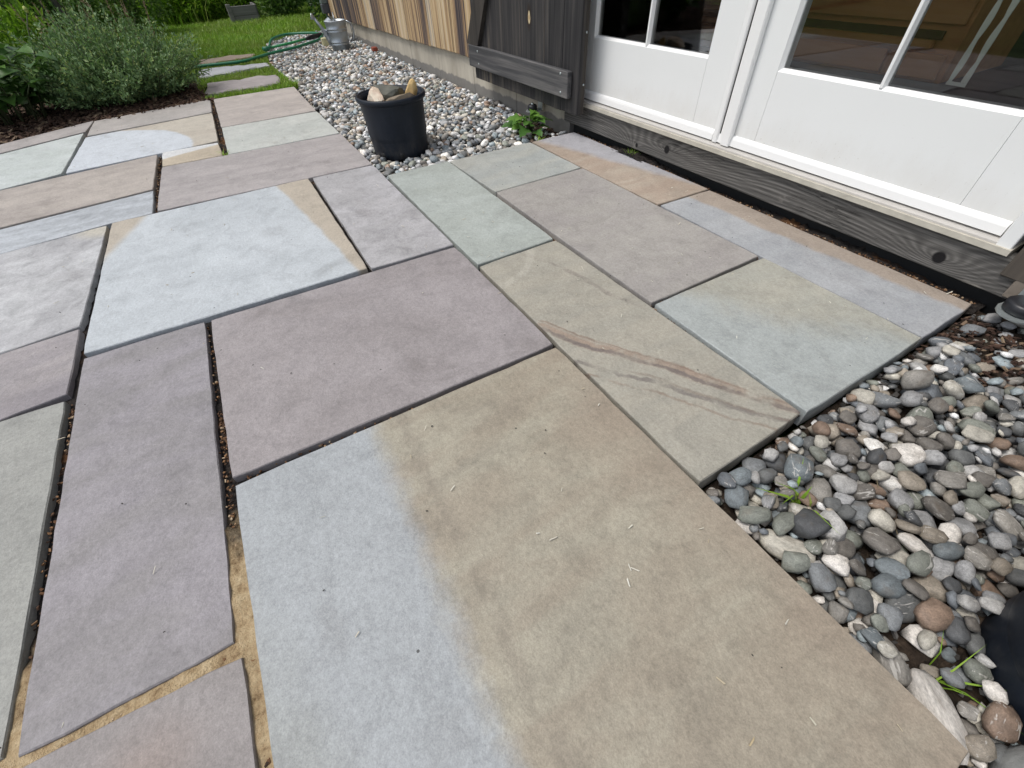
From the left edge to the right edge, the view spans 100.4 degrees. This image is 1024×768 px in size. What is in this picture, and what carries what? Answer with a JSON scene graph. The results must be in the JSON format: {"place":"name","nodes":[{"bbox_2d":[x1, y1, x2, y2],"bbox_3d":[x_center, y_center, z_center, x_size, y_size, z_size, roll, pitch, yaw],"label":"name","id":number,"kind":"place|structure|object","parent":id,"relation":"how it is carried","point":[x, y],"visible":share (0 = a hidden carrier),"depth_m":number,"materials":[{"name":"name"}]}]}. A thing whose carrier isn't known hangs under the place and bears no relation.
{"place":"outdoors","nodes":[
{"label":"outdoors","id":0,"kind":"place"},
{"bbox_2d":[0,0,326,98],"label":"lawn","id":1,"kind":"structure","parent":0,"point":[209,27],"depth_m":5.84,"materials":[{"name":"plant"}]},
{"bbox_2d":[0,0,116,22],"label":"bush","id":2,"kind":"object","parent":1,"relation":"on","point":[32,5],"visible":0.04,"depth_m":7.01,"materials":[{"name":"green plant"}]},
{"bbox_2d":[0,0,117,46],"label":"bush","id":3,"kind":"object","parent":1,"relation":"on","point":[50,6],"visible":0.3,"depth_m":4.87,"materials":[{"name":"green plant"}]},
{"bbox_2d":[50,0,78,32],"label":"sapling","id":4,"kind":"object","parent":1,"relation":"on","point":[55,3],"visible":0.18,"depth_m":4.13,"materials":[{"name":"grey plant"}]},
{"bbox_2d":[0,80,214,144],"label":"mulch bed","id":5,"kind":"object","parent":1,"relation":"on","point":[58,117],"visible":0.41,"depth_m":2.94,"materials":[{"name":"soil"}]},
{"bbox_2d":[0,6,60,126],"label":"leafy plant","id":6,"kind":"object","parent":5,"relation":"on","point":[8,99],"visible":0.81,"depth_m":2.74,"materials":[{"name":"green plant"}]},
{"bbox_2d":[0,0,93,69],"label":"yellow green plant","id":7,"kind":"object","parent":5,"relation":"on","point":[15,21],"visible":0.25,"depth_m":3.19,"materials":[{"name":"green plant"}]},
{"bbox_2d":[0,0,217,110],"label":"grey shrub","id":8,"kind":"object","parent":5,"relation":"on","point":[100,71],"visible":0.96,"depth_m":2.93,"materials":[{"name":"green plant"}]},
{"bbox_2d":[74,0,174,34],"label":"bush","id":9,"kind":"object","parent":1,"relation":"on","point":[132,7],"visible":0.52,"depth_m":5.60,"materials":[{"name":"green plant"}]},
{"bbox_2d":[111,0,222,26],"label":"tall grass","id":10,"kind":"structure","parent":1,"relation":"on","point":[170,21],"depth_m":6.75,"materials":[{"name":"green plant"}]},
{"bbox_2d":[136,0,228,24],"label":"bush","id":11,"kind":"object","parent":1,"relation":"on","point":[191,4],"visible":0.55,"depth_m":6.75,"materials":[{"name":"green plant"}]},
{"bbox_2d":[201,0,258,15],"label":"bush","id":12,"kind":"object","parent":1,"relation":"on","point":[221,6],"visible":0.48,"depth_m":7.06,"materials":[{"name":"green plant"}]},
{"bbox_2d":[219,0,261,16],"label":"tall grass","id":13,"kind":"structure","parent":1,"relation":"on","point":[228,15],"depth_m":7.56,"materials":[{"name":"green plant"}]},
{"bbox_2d":[225,2,260,22],"bbox_3d":[-4.262,-5.868,6.743,0.425,0.255,0.590,-24,50,-19],"label":"planter box","id":14,"kind":"object","parent":1,"relation":"on","point":[237,13],"visible":0.73,"depth_m":6.57,"materials":[{"name":"wood"}]},
{"bbox_2d":[192,32,323,68],"bbox_3d":[-2.640,-3.552,4.532,0.754,0.041,2.169,6,47,9],"label":"garden hose","id":15,"kind":"object","parent":1,"relation":"on","point":[264,54],"visible":0.88,"depth_m":4.39,"materials":[{"name":"green rubber"}]},
{"bbox_2d":[253,0,314,17],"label":"bush","id":16,"kind":"object","parent":1,"relation":"on","point":[275,7],"visible":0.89,"depth_m":6.82,"materials":[{"name":"green plant"}]},
{"bbox_2d":[289,0,326,19],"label":"bush","id":17,"kind":"object","parent":1,"relation":"on","point":[312,4],"visible":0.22,"depth_m":6.32,"materials":[{"name":"green plant"}]},
{"bbox_2d":[196,54,282,98],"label":"garden path","id":18,"kind":"structure","parent":0,"point":[220,87],"depth_m":3.54,"materials":[{"name":"stone"}]},
{"bbox_2d":[266,29,566,180],"bbox_3d":[-1.504,-2.832,3.830,1.086,0.085,5.573,-24,50,-19],"label":"gravel bed","id":19,"kind":"object","parent":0,"point":[461,122],"visible":0.68,"depth_m":2.92,"materials":[{"name":"grey gravel"}]},
{"bbox_2d":[283,77,299,88],"bbox_3d":[-1.712,-2.345,3.325,0.172,0.077,0.154,0,46,3],"label":"grass tuft","id":20,"kind":"object","parent":19,"relation":"on","point":[295,84],"visible":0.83,"depth_m":3.34,"materials":[{"name":"green plant"}]},
{"bbox_2d":[262,32,321,51],"bbox_3d":[-2.418,-3.810,4.752,0.085,0.064,0.853,19,50,20],"label":"hose wand","id":21,"kind":"object","parent":19,"relation":"on","point":[309,37],"visible":0.97,"depth_m":4.72,"materials":[{"name":"green plastic"}]},
{"bbox_2d":[321,37,329,46],"bbox_3d":[-2.073,-3.810,4.749,0.085,0.075,0.060,-24,50,-19],"label":"stone block","id":22,"kind":"object","parent":19,"relation":"on","point":[324,41],"depth_m":4.73,"materials":[{"name":"beige stone"}]},
{"bbox_2d":[310,12,354,50],"bbox_3d":[-1.845,-3.666,4.426,0.400,0.308,0.217,-24,50,-19],"label":"watering can","id":23,"kind":"object","parent":19,"relation":"on","point":[335,33],"visible":0.99,"depth_m":4.40,"materials":[{"name":"metal"}]},
{"bbox_2d":[355,85,427,160],"bbox_3d":[-0.591,-1.333,2.183,0.340,0.268,0.340,-24,50,-19],"label":"plant pot","id":24,"kind":"object","parent":19,"relation":"on","point":[397,130],"visible":0.88,"depth_m":2.09,"materials":[{"name":"black plastic"}]},
{"bbox_2d":[367,86,384,100],"bbox_3d":[-0.655,-1.376,2.073,0.086,0.114,0.150,-24,50,-19],"label":"rock","id":25,"kind":"object","parent":24,"relation":"in","point":[374,94],"visible":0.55,"depth_m":2.02,"materials":[{"name":"beige stone"}]},
{"bbox_2d":[374,84,403,100],"bbox_3d":[-0.605,-1.422,2.112,0.140,0.106,0.098,0,46,3],"label":"rock","id":26,"kind":"object","parent":24,"relation":"in","point":[387,91],"visible":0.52,"depth_m":2.07,"materials":[{"name":"grey stone"}]},
{"bbox_2d":[386,92,414,100],"bbox_3d":[-0.554,-1.366,2.073,0.166,0.091,0.082,-16,48,-12],"label":"rock","id":27,"kind":"object","parent":24,"relation":"in","point":[403,96],"visible":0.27,"depth_m":2.03,"materials":[{"name":"brown stone"}]},
{"bbox_2d":[405,79,416,94],"bbox_3d":[-0.498,-1.425,2.096,0.050,0.136,0.103,-31,52,-24],"label":"rock","id":28,"kind":"object","parent":24,"relation":"in","point":[411,87],"visible":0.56,"depth_m":2.05,"materials":[{"name":"beige stone"}]},
{"bbox_2d":[502,109,552,136],"bbox_3d":[0.083,-1.411,2.322,0.266,0.114,0.283,23,52,23],"label":"weed","id":29,"kind":"object","parent":19,"relation":"on","point":[514,120],"visible":0.91,"depth_m":2.30,"materials":[{"name":"green plant"}]},
{"bbox_2d":[0,87,985,767],"bbox_3d":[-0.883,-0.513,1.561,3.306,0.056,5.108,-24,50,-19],"label":"patio","id":30,"kind":"structure","parent":0,"point":[472,607],"depth_m":0.88,"materials":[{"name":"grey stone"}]},
{"bbox_2d":[36,0,139,16],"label":"woodland","id":31,"kind":"object","parent":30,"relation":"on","point":[104,6],"visible":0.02,"depth_m":9.07,"materials":[{"name":"green plant"}]},
{"bbox_2d":[0,130,806,748],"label":"dirt specks","id":32,"kind":"object","parent":30,"relation":"on","point":[426,510],"visible":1,"depth_m":1.02,"materials":[{"name":"brown soil"}]},
{"bbox_2d":[54,98,952,745],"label":"grass clippings","id":33,"kind":"object","parent":30,"relation":"on","point":[538,532],"depth_m":0.73,"materials":[{"name":"plant"}]},
{"bbox_2d":[327,0,1023,332],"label":"house","id":34,"kind":"structure","parent":30,"relation":"on","point":[925,179],"depth_m":1.48,"materials":[{"name":"wood"}]},
{"bbox_2d":[319,0,329,16],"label":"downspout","id":35,"kind":"object","parent":34,"relation":"attached to","point":[324,6],"visible":0.71,"depth_m":5.28,"materials":[{"name":"grey metal"}]},
{"bbox_2d":[584,0,748,139],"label":"french door","id":36,"kind":"structure","parent":34,"relation":"in","point":[647,59],"depth_m":1.72,"materials":[{"name":"white paint"}]},
{"bbox_2d":[712,0,1023,235],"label":"french door","id":37,"kind":"structure","parent":34,"relation":"in","point":[960,159],"depth_m":1.23,"materials":[{"name":"white paint"}]},
{"bbox_2d":[946,0,1019,86],"bbox_3d":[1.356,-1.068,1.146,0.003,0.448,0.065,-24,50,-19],"label":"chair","id":38,"kind":"object","parent":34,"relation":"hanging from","point":[988,43],"visible":1,"depth_m":1.23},
{"bbox_2d":[703,309,1023,767],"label":"gravel bed","id":39,"kind":"object","parent":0,"point":[909,471],"visible":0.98,"depth_m":0.75,"materials":[{"name":"stone"}]},
{"bbox_2d":[758,459,834,529],"bbox_3d":[0.521,0.219,0.759,0.133,0.070,0.131,-24,50,-19],"label":"grass tuft","id":40,"kind":"object","parent":39,"relation":"on","point":[804,495],"visible":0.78,"depth_m":0.77,"materials":[{"name":"green plant"}]},
{"bbox_2d":[929,631,1020,732],"bbox_3d":[0.629,0.412,0.593,0.078,0.064,0.102,17,49,18],"label":"grass tuft","id":41,"kind":"object","parent":39,"relation":"on","point":[944,682],"visible":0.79,"depth_m":0.60,"materials":[{"name":"green plant"}]},
{"bbox_2d":[980,591,1023,744],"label":"plant pot","id":42,"kind":"object","parent":39,"relation":"on","point":[1002,634],"visible":0.57,"depth_m":0.59,"materials":[{"name":"black plastic"}]},
{"bbox_2d":[988,744,1023,767],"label":"pebble","id":43,"kind":"object","parent":39,"relation":"on","point":[1013,757],"visible":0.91,"depth_m":0.53,"materials":[{"name":"stone"}]},
{"bbox_2d":[704,0,1023,83],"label":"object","id":44,"kind":"object","parent":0,"point":[867,36],"visible":0.56,"depth_m":2.12,"materials":[{"name":"brown wood"}]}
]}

